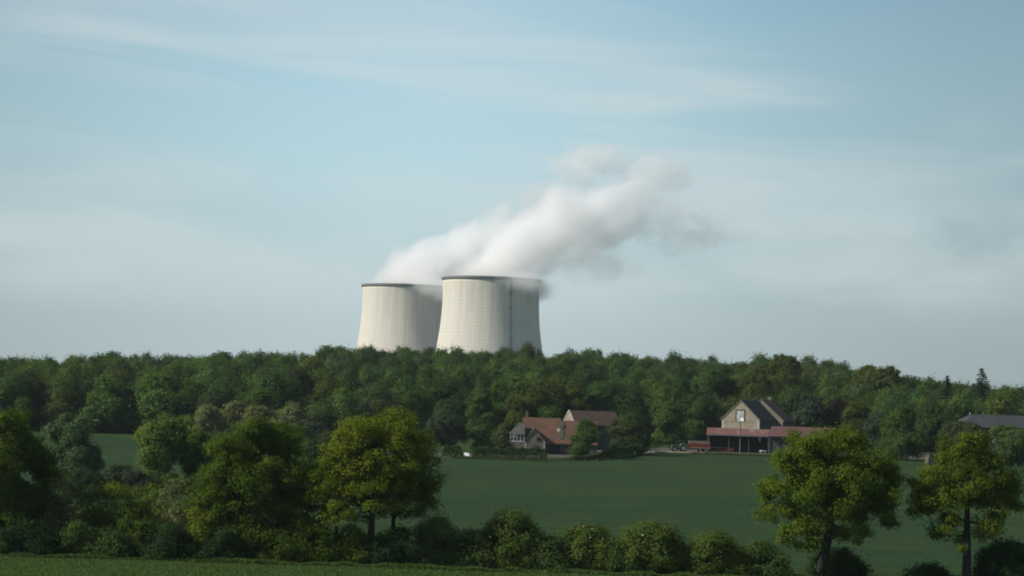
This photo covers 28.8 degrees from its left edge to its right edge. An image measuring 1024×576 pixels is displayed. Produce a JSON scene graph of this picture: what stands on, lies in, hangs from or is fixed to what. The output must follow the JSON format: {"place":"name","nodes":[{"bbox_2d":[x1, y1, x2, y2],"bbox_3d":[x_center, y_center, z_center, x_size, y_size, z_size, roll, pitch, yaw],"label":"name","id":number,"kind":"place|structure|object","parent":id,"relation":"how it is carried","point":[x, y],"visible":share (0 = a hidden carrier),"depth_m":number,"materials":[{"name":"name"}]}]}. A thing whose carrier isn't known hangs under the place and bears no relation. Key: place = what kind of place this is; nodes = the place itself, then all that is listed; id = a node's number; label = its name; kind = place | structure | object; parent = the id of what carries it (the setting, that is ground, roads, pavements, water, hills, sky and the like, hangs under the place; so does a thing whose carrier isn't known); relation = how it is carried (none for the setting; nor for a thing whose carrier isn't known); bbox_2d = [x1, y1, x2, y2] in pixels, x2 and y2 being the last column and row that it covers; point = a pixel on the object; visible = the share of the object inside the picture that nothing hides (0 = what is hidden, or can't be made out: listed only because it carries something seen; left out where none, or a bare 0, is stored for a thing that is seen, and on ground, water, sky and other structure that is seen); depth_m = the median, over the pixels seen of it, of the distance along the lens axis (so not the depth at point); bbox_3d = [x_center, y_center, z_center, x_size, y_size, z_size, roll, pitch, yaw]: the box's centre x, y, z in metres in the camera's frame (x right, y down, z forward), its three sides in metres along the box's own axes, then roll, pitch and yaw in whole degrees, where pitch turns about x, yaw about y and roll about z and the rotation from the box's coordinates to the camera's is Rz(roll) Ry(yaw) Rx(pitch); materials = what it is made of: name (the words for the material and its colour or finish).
{"place":"outdoors","nodes":[
{"label":"outdoors","id":0,"kind":"place"},
{"bbox_2d":[0,556,648,575],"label":"verge grass","id":1,"kind":"structure","parent":0,"point":[342,570],"depth_m":194.40,"materials":[{"name":"green plant"}]},
{"bbox_2d":[0,551,811,575],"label":"tall grass","id":2,"kind":"structure","parent":0,"point":[430,566],"depth_m":201.28,"materials":[{"name":"green plant"}]},
{"bbox_2d":[387,451,471,457],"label":"lawn","id":3,"kind":"structure","parent":0,"point":[440,454],"depth_m":456.51,"materials":[{"name":"green plant"}]},
{"bbox_2d":[426,407,473,447],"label":"orchard tree","id":4,"kind":"object","parent":3,"relation":"on","point":[443,422],"visible":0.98,"depth_m":467.58,"materials":[{"name":"green plant"}]},
{"bbox_2d":[0,420,1023,575],"bbox_3d":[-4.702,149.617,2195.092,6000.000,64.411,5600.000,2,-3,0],"label":"ground","id":5,"kind":"structure","parent":0,"point":[466,448],"depth_m":199.47,"materials":[{"name":"green plant"}]},
{"bbox_2d":[0,510,67,556],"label":"shrub","id":6,"kind":"object","parent":5,"relation":"on","point":[32,536],"visible":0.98,"depth_m":201.81,"materials":[{"name":"green plant"}]},
{"bbox_2d":[21,375,48,429],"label":"broadleaf tree","id":7,"kind":"object","parent":5,"relation":"on","point":[36,388],"visible":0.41,"depth_m":541.06,"materials":[{"name":"green plant"}]},
{"bbox_2d":[0,407,70,532],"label":"broadleaf tree","id":8,"kind":"object","parent":5,"relation":"on","point":[22,449],"visible":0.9,"depth_m":204.47,"materials":[{"name":"green plant"}]},
{"bbox_2d":[38,473,83,535],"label":"shrub","id":9,"kind":"object","parent":5,"relation":"on","point":[64,515],"visible":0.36,"depth_m":206.49,"materials":[{"name":"green plant"}]},
{"bbox_2d":[41,513,103,556],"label":"shrub","id":10,"kind":"object","parent":5,"relation":"on","point":[80,534],"visible":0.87,"depth_m":202.92,"materials":[{"name":"green plant"}]},
{"bbox_2d":[40,407,111,497],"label":"silver tree","id":11,"kind":"object","parent":5,"relation":"on","point":[81,462],"visible":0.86,"depth_m":288.58,"materials":[{"name":"green plant"}]},
{"bbox_2d":[68,481,115,531],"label":"shrub","id":12,"kind":"object","parent":5,"relation":"on","point":[87,513],"visible":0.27,"depth_m":212.04,"materials":[{"name":"green plant"}]},
{"bbox_2d":[76,520,138,557],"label":"shrub","id":13,"kind":"object","parent":5,"relation":"on","point":[111,541],"visible":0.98,"depth_m":202.64,"materials":[{"name":"green plant"}]},
{"bbox_2d":[89,388,138,432],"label":"broadleaf tree","id":14,"kind":"object","parent":5,"relation":"on","point":[123,395],"visible":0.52,"depth_m":534.59,"materials":[{"name":"green plant"}]},
{"bbox_2d":[92,480,140,529],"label":"shrub","id":15,"kind":"object","parent":5,"relation":"on","point":[115,492],"visible":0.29,"depth_m":209.52,"materials":[{"name":"green plant"}]},
{"bbox_2d":[102,461,137,490],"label":"meadow bush","id":16,"kind":"object","parent":5,"relation":"on","point":[114,472],"visible":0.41,"depth_m":302.75,"materials":[{"name":"green plant"}]},
{"bbox_2d":[116,497,162,555],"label":"shrub","id":17,"kind":"object","parent":5,"relation":"on","point":[143,524],"visible":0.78,"depth_m":204.96,"materials":[{"name":"green plant"}]},
{"bbox_2d":[120,468,158,493],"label":"meadow bush","id":18,"kind":"object","parent":5,"relation":"on","point":[137,479],"visible":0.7,"depth_m":301.17,"materials":[{"name":"green plant"}]},
{"bbox_2d":[125,482,163,516],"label":"shrub","id":19,"kind":"object","parent":5,"relation":"on","point":[142,490],"visible":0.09,"depth_m":220.69,"materials":[{"name":"green plant"}]},
{"bbox_2d":[137,484,181,528],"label":"shrub","id":20,"kind":"object","parent":5,"relation":"on","point":[154,498],"visible":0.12,"depth_m":212.00,"materials":[{"name":"green plant"}]},
{"bbox_2d":[129,394,195,432],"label":"broadleaf tree","id":21,"kind":"object","parent":5,"relation":"on","point":[187,403],"visible":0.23,"depth_m":529.77,"materials":[{"name":"green plant"}]},
{"bbox_2d":[132,412,197,476],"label":"pale tree","id":22,"kind":"object","parent":5,"relation":"on","point":[157,442],"visible":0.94,"depth_m":308.80,"materials":[{"name":"green plant"}]},
{"bbox_2d":[146,470,185,492],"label":"meadow bush","id":23,"kind":"object","parent":5,"relation":"on","point":[160,481],"visible":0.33,"depth_m":305.06,"materials":[{"name":"green plant"}]},
{"bbox_2d":[135,517,202,560],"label":"shrub","id":24,"kind":"object","parent":5,"relation":"on","point":[168,542],"visible":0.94,"depth_m":202.36,"materials":[{"name":"green plant"}]},
{"bbox_2d":[155,474,196,530],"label":"shrub","id":25,"kind":"object","parent":5,"relation":"on","point":[171,515],"visible":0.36,"depth_m":208.39,"materials":[{"name":"green plant"}]},
{"bbox_2d":[176,425,216,480],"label":"pale tree","id":26,"kind":"object","parent":5,"relation":"on","point":[191,462],"visible":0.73,"depth_m":311.46,"materials":[{"name":"green plant"}]},
{"bbox_2d":[177,485,227,548],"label":"shrub","id":27,"kind":"object","parent":5,"relation":"on","point":[200,530],"visible":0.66,"depth_m":204.59,"materials":[{"name":"green plant"}]},
{"bbox_2d":[189,402,226,436],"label":"budding tree","id":28,"kind":"object","parent":5,"relation":"on","point":[208,416],"visible":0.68,"depth_m":485.37,"materials":[{"name":"green plant"}]},
{"bbox_2d":[183,523,261,560],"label":"shrub","id":29,"kind":"object","parent":5,"relation":"on","point":[227,544],"visible":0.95,"depth_m":202.57,"materials":[{"name":"green plant"}]},
{"bbox_2d":[220,400,247,430],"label":"budding tree","id":30,"kind":"object","parent":5,"relation":"on","point":[232,411],"visible":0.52,"depth_m":491.56,"materials":[{"name":"green plant"}]},
{"bbox_2d":[186,410,322,551],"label":"twin trunk tree","id":31,"kind":"object","parent":5,"relation":"on","point":[266,486],"visible":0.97,"depth_m":204.33,"materials":[{"name":"green plant"}]},
{"bbox_2d":[237,403,277,427],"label":"budding tree","id":32,"kind":"object","parent":5,"relation":"on","point":[262,410],"visible":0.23,"depth_m":490.47,"materials":[{"name":"green plant"}]},
{"bbox_2d":[249,522,308,562],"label":"shrub","id":33,"kind":"object","parent":5,"relation":"on","point":[287,552],"visible":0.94,"depth_m":202.96,"materials":[{"name":"green plant"}]},
{"bbox_2d":[267,401,317,437],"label":"budding tree","id":34,"kind":"object","parent":5,"relation":"on","point":[290,412],"visible":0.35,"depth_m":488.30,"materials":[{"name":"green plant"}]},
{"bbox_2d":[294,436,325,462],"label":"thicket tree","id":35,"kind":"object","parent":5,"relation":"on","point":[310,450],"visible":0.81,"depth_m":401.30,"materials":[{"name":"green plant"}]},
{"bbox_2d":[292,417,329,437],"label":"bare tree","id":36,"kind":"object","parent":5,"relation":"on","point":[315,426],"visible":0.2,"depth_m":457.42,"materials":[{"name":"green plant"}]},
{"bbox_2d":[291,512,343,561],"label":"shrub","id":37,"kind":"object","parent":5,"relation":"on","point":[318,547],"visible":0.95,"depth_m":203.34,"materials":[{"name":"green plant"}]},
{"bbox_2d":[308,408,342,431],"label":"broadleaf tree","id":38,"kind":"object","parent":5,"relation":"on","point":[322,414],"visible":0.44,"depth_m":496.13,"materials":[{"name":"green plant"}]},
{"bbox_2d":[295,444,359,551],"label":"spring tree","id":39,"kind":"object","parent":5,"relation":"on","point":[316,471],"visible":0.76,"depth_m":203.88,"materials":[{"name":"green plant"}]},
{"bbox_2d":[329,520,374,563],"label":"shrub","id":40,"kind":"object","parent":5,"relation":"on","point":[354,550],"visible":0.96,"depth_m":204.05,"materials":[{"name":"green plant"}]},
{"bbox_2d":[308,398,439,563],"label":"spring tree","id":41,"kind":"object","parent":5,"relation":"on","point":[373,469],"visible":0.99,"depth_m":202.48,"materials":[{"name":"green plant"}]},
{"bbox_2d":[354,396,396,427],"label":"tree","id":42,"kind":"object","parent":5,"relation":"on","point":[368,406],"visible":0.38,"depth_m":584.05,"materials":[{"name":"green plant"}]},
{"bbox_2d":[357,283,442,353],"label":"cooling tower","id":43,"kind":"structure","parent":5,"relation":"on","point":[393,315],"depth_m":1825.12,"materials":[{"name":"concrete"}]},
{"bbox_2d":[365,523,434,564],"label":"shrub","id":44,"kind":"object","parent":5,"relation":"on","point":[390,546],"visible":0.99,"depth_m":203.30,"materials":[{"name":"green plant"}]},
{"bbox_2d":[377,442,455,529],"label":"spring tree","id":45,"kind":"object","parent":5,"relation":"on","point":[428,484],"visible":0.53,"depth_m":208.19,"materials":[{"name":"green plant"}]},
{"bbox_2d":[400,388,435,432],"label":"broadleaf tree","id":46,"kind":"object","parent":5,"relation":"on","point":[419,407],"visible":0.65,"depth_m":595.10,"materials":[{"name":"green plant"}]},
{"bbox_2d":[396,511,464,565],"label":"hawthorn bush","id":47,"kind":"object","parent":5,"relation":"on","point":[441,531],"visible":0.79,"depth_m":203.83,"materials":[{"name":"green plant"}]},
{"bbox_2d":[443,526,502,567],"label":"hawthorn bush","id":48,"kind":"object","parent":5,"relation":"on","point":[473,553],"visible":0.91,"depth_m":203.35,"materials":[{"name":"green plant"}]},
{"bbox_2d":[466,423,496,452],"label":"blossom tree","id":49,"kind":"object","parent":5,"relation":"on","point":[480,434],"visible":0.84,"depth_m":471.34,"materials":[{"name":"green plant"}]},
{"bbox_2d":[463,385,501,430],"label":"broadleaf tree","id":50,"kind":"object","parent":5,"relation":"on","point":[479,406],"visible":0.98,"depth_m":582.56,"materials":[{"name":"green plant"}]},
{"bbox_2d":[436,276,542,353],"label":"cooling tower","id":51,"kind":"structure","parent":5,"relation":"on","point":[487,313],"depth_m":1667.99,"materials":[{"name":"concrete"}]},
{"bbox_2d":[472,445,547,458],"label":"hedge","id":52,"kind":"object","parent":5,"relation":"on","point":[511,450],"visible":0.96,"depth_m":446.15,"materials":[{"name":"green plant"}]},
{"bbox_2d":[0,337,1023,451],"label":"woodland","id":53,"kind":"object","parent":5,"relation":"on","point":[339,381],"visible":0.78,"depth_m":624.48,"materials":[{"name":"green plant"}]},
{"bbox_2d":[494,391,530,439],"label":"broadleaf tree","id":54,"kind":"object","parent":5,"relation":"on","point":[516,408],"visible":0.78,"depth_m":558.67,"materials":[{"name":"green plant"}]},
{"bbox_2d":[473,504,554,569],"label":"hawthorn bush","id":55,"kind":"object","parent":5,"relation":"on","point":[523,533],"visible":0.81,"depth_m":203.32,"materials":[{"name":"green plant"}]},
{"bbox_2d":[504,384,552,417],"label":"broadleaf tree","id":56,"kind":"object","parent":5,"relation":"on","point":[535,399],"visible":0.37,"depth_m":577.12,"materials":[{"name":"green plant"}]},
{"bbox_2d":[537,404,562,419],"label":"garden shrub","id":57,"kind":"object","parent":5,"relation":"on","point":[549,412],"visible":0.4,"depth_m":541.72,"materials":[{"name":"green plant"}]},
{"bbox_2d":[528,533,576,571],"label":"hawthorn bush","id":58,"kind":"object","parent":5,"relation":"on","point":[548,559],"visible":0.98,"depth_m":202.91,"materials":[{"name":"green plant"}]},
{"bbox_2d":[547,374,592,419],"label":"broadleaf tree","id":59,"kind":"object","parent":5,"relation":"on","point":[574,392],"visible":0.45,"depth_m":605.26,"materials":[{"name":"green plant"}]},
{"bbox_2d":[555,519,624,571],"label":"hawthorn bush","id":60,"kind":"object","parent":5,"relation":"on","point":[585,540],"visible":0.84,"depth_m":203.83,"materials":[{"name":"green plant"}]},
{"bbox_2d":[564,410,617,449],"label":"barn","id":61,"kind":"structure","parent":5,"relation":"on","point":[603,418],"depth_m":522.20,"materials":[{"name":"stone"}]},
{"bbox_2d":[402,536,793,575],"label":"bramble hedge","id":62,"kind":"object","parent":5,"relation":"on","point":[778,559],"visible":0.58,"depth_m":203.99,"materials":[{"name":"green plant"}]},
{"bbox_2d":[569,445,633,460],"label":"hedge","id":63,"kind":"object","parent":5,"relation":"on","point":[621,451],"visible":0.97,"depth_m":460.43,"materials":[{"name":"green plant"}]},
{"bbox_2d":[585,381,620,412],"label":"broadleaf tree","id":64,"kind":"object","parent":5,"relation":"on","point":[603,393],"visible":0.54,"depth_m":610.82,"materials":[{"name":"green plant"}]},
{"bbox_2d":[599,535,640,572],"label":"hawthorn bush","id":65,"kind":"object","parent":5,"relation":"on","point":[619,564],"visible":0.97,"depth_m":202.52,"materials":[{"name":"green plant"}]},
{"bbox_2d":[613,516,694,573],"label":"hawthorn bush","id":66,"kind":"object","parent":5,"relation":"on","point":[641,536],"visible":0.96,"depth_m":203.38,"materials":[{"name":"green plant"}]},
{"bbox_2d":[650,375,699,434],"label":"broadleaf tree","id":67,"kind":"object","parent":5,"relation":"on","point":[684,386],"visible":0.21,"depth_m":607.76,"materials":[{"name":"green plant"}]},
{"bbox_2d":[681,395,720,440],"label":"broadleaf tree","id":68,"kind":"object","parent":5,"relation":"on","point":[701,419],"visible":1,"depth_m":585.57,"materials":[{"name":"green plant"}]},
{"bbox_2d":[688,368,735,401],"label":"broadleaf tree","id":69,"kind":"object","parent":5,"relation":"on","point":[718,381],"visible":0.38,"depth_m":635.35,"materials":[{"name":"green plant"}]},
{"bbox_2d":[679,526,755,575],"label":"hawthorn bush","id":70,"kind":"object","parent":5,"relation":"on","point":[711,549],"visible":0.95,"depth_m":203.67,"materials":[{"name":"green plant"}]},
{"bbox_2d":[721,400,776,429],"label":"stone house","id":71,"kind":"structure","parent":5,"relation":"on","point":[748,414],"depth_m":555.70,"materials":[{"name":"beige stone"}]},
{"bbox_2d":[726,372,776,399],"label":"broadleaf tree","id":72,"kind":"object","parent":5,"relation":"on","point":[751,383],"visible":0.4,"depth_m":637.36,"materials":[{"name":"green plant"}]},
{"bbox_2d":[736,536,798,575],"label":"hawthorn bush","id":73,"kind":"object","parent":5,"relation":"on","point":[761,553],"visible":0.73,"depth_m":204.93,"materials":[{"name":"green plant"}]},
{"bbox_2d":[760,353,802,378],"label":"broadleaf tree","id":74,"kind":"object","parent":5,"relation":"on","point":[782,361],"visible":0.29,"depth_m":754.48,"materials":[{"name":"green plant"}]},
{"bbox_2d":[790,393,828,427],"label":"chestnut tree","id":75,"kind":"object","parent":5,"relation":"on","point":[811,403],"visible":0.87,"depth_m":582.90,"materials":[{"name":"green plant"}]},
{"bbox_2d":[751,422,910,575],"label":"oak tree","id":76,"kind":"object","parent":5,"relation":"on","point":[812,478],"visible":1,"depth_m":200.69,"materials":[{"name":"green plant"}]},
{"bbox_2d":[823,395,848,446],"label":"copper beech","id":77,"kind":"object","parent":5,"relation":"on","point":[836,406],"visible":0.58,"depth_m":587.42,"materials":[{"name":"green plant"}]},
{"bbox_2d":[803,542,876,575],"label":"hawthorn bush","id":78,"kind":"object","parent":5,"relation":"on","point":[845,561],"visible":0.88,"depth_m":203.75,"materials":[{"name":"green plant"}]},
{"bbox_2d":[839,399,871,447],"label":"broadleaf tree","id":79,"kind":"object","parent":5,"relation":"on","point":[855,415],"visible":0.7,"depth_m":569.02,"materials":[{"name":"green plant"}]},
{"bbox_2d":[861,410,884,452],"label":"broadleaf tree","id":80,"kind":"object","parent":5,"relation":"on","point":[871,425],"visible":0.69,"depth_m":551.47,"materials":[{"name":"green plant"}]},
{"bbox_2d":[850,362,911,393],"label":"broadleaf tree","id":81,"kind":"object","parent":5,"relation":"on","point":[880,376],"visible":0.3,"depth_m":683.88,"materials":[{"name":"green plant"}]},
{"bbox_2d":[876,400,928,459],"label":"round tree","id":82,"kind":"object","parent":5,"relation":"on","point":[901,435],"visible":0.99,"depth_m":512.56,"materials":[{"name":"green plant"}]},
{"bbox_2d":[898,558,955,575],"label":"hawthorn bush","id":83,"kind":"object","parent":5,"relation":"on","point":[936,569],"visible":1,"depth_m":203.50,"materials":[{"name":"green plant"}]},
{"bbox_2d":[914,399,952,452],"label":"broadleaf tree","id":84,"kind":"object","parent":5,"relation":"on","point":[932,421],"visible":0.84,"depth_m":586.28,"materials":[{"name":"green plant"}]},
{"bbox_2d":[900,425,1023,575],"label":"oak tree","id":85,"kind":"object","parent":5,"relation":"on","point":[959,479],"visible":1,"depth_m":199.73,"materials":[{"name":"green plant"}]},
{"bbox_2d":[969,368,992,406],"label":"spruce tree","id":86,"kind":"object","parent":5,"relation":"on","point":[982,377],"visible":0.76,"depth_m":639.07,"materials":[{"name":"green plant"}]},
{"bbox_2d":[958,413,1023,457],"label":"grey barn","id":87,"kind":"structure","parent":5,"relation":"on","point":[986,422],"depth_m":563.11,"materials":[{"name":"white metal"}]},
{"bbox_2d":[971,536,1023,575],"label":"hawthorn bush","id":88,"kind":"object","parent":5,"relation":"on","point":[1002,558],"visible":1,"depth_m":202.57,"materials":[{"name":"green plant"}]},
{"bbox_2d":[987,423,1023,465],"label":"round tree","id":89,"kind":"object","parent":5,"relation":"on","point":[1007,438],"visible":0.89,"depth_m":496.34,"materials":[{"name":"green plant"}]},
{"bbox_2d":[0,0,1023,389],"label":"sky","id":90,"kind":"structure","parent":0,"point":[842,180],"materials":[{"name":"blue"}]},
{"bbox_2d":[17,433,1023,575],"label":"crop field","id":91,"kind":"structure","parent":0,"point":[690,493],"depth_m":319.39,"materials":[{"name":"green plant"}]},
{"bbox_2d":[452,451,924,461],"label":"field edge grass","id":92,"kind":"structure","parent":91,"relation":"on","point":[514,458],"depth_m":473.05,"materials":[{"name":"green plant"}]},
{"bbox_2d":[490,448,968,460],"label":"farmyard","id":93,"kind":"structure","parent":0,"point":[659,449],"depth_m":532.16,"materials":[{"name":"green plant"}]},
{"bbox_2d":[488,425,516,452],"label":"garden shrub","id":94,"kind":"object","parent":93,"relation":"on","point":[500,440],"visible":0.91,"depth_m":465.99,"materials":[{"name":"green plant"}]},
{"bbox_2d":[510,411,597,454],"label":"farmhouse","id":95,"kind":"object","parent":93,"relation":"on","point":[549,435],"visible":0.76,"depth_m":479.29,"materials":[{"name":"brown stone"}]},
{"bbox_2d":[565,417,603,455],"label":"round tree","id":96,"kind":"object","parent":93,"relation":"on","point":[586,435],"visible":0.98,"depth_m":459.46,"materials":[{"name":"green plant"}]},
{"bbox_2d":[601,410,656,454],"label":"round tree","id":97,"kind":"object","parent":93,"relation":"on","point":[631,429],"visible":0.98,"depth_m":487.98,"materials":[{"name":"green plant"}]},
{"bbox_2d":[655,411,686,448],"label":"yard tree","id":98,"kind":"object","parent":93,"relation":"on","point":[667,424],"visible":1,"depth_m":548.90,"materials":[{"name":"green plant"}]},
{"bbox_2d":[687,440,709,451],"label":"trailer","id":99,"kind":"object","parent":93,"relation":"on","point":[701,446],"visible":1,"depth_m":529.07,"materials":[{"name":"red paint"}]},
{"bbox_2d":[706,427,769,453],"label":"open shed","id":100,"kind":"structure","parent":93,"relation":"on","point":[754,440],"depth_m":539.61,"materials":[{"name":"red metal"}]},
{"bbox_2d":[768,426,834,453],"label":"long shed","id":101,"kind":"structure","parent":93,"relation":"on","point":[776,434],"depth_m":530.24,"materials":[{"name":"red metal"}]},
{"bbox_2d":[937,419,983,450],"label":"round tree","id":102,"kind":"object","parent":93,"relation":"on","point":[951,429],"visible":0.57,"depth_m":537.53,"materials":[{"name":"green plant"}]},
{"bbox_2d":[759,397,794,426],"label":"slate house","id":103,"kind":"structure","parent":0,"point":[777,413],"depth_m":567.14,"materials":[{"name":"grey stone"}]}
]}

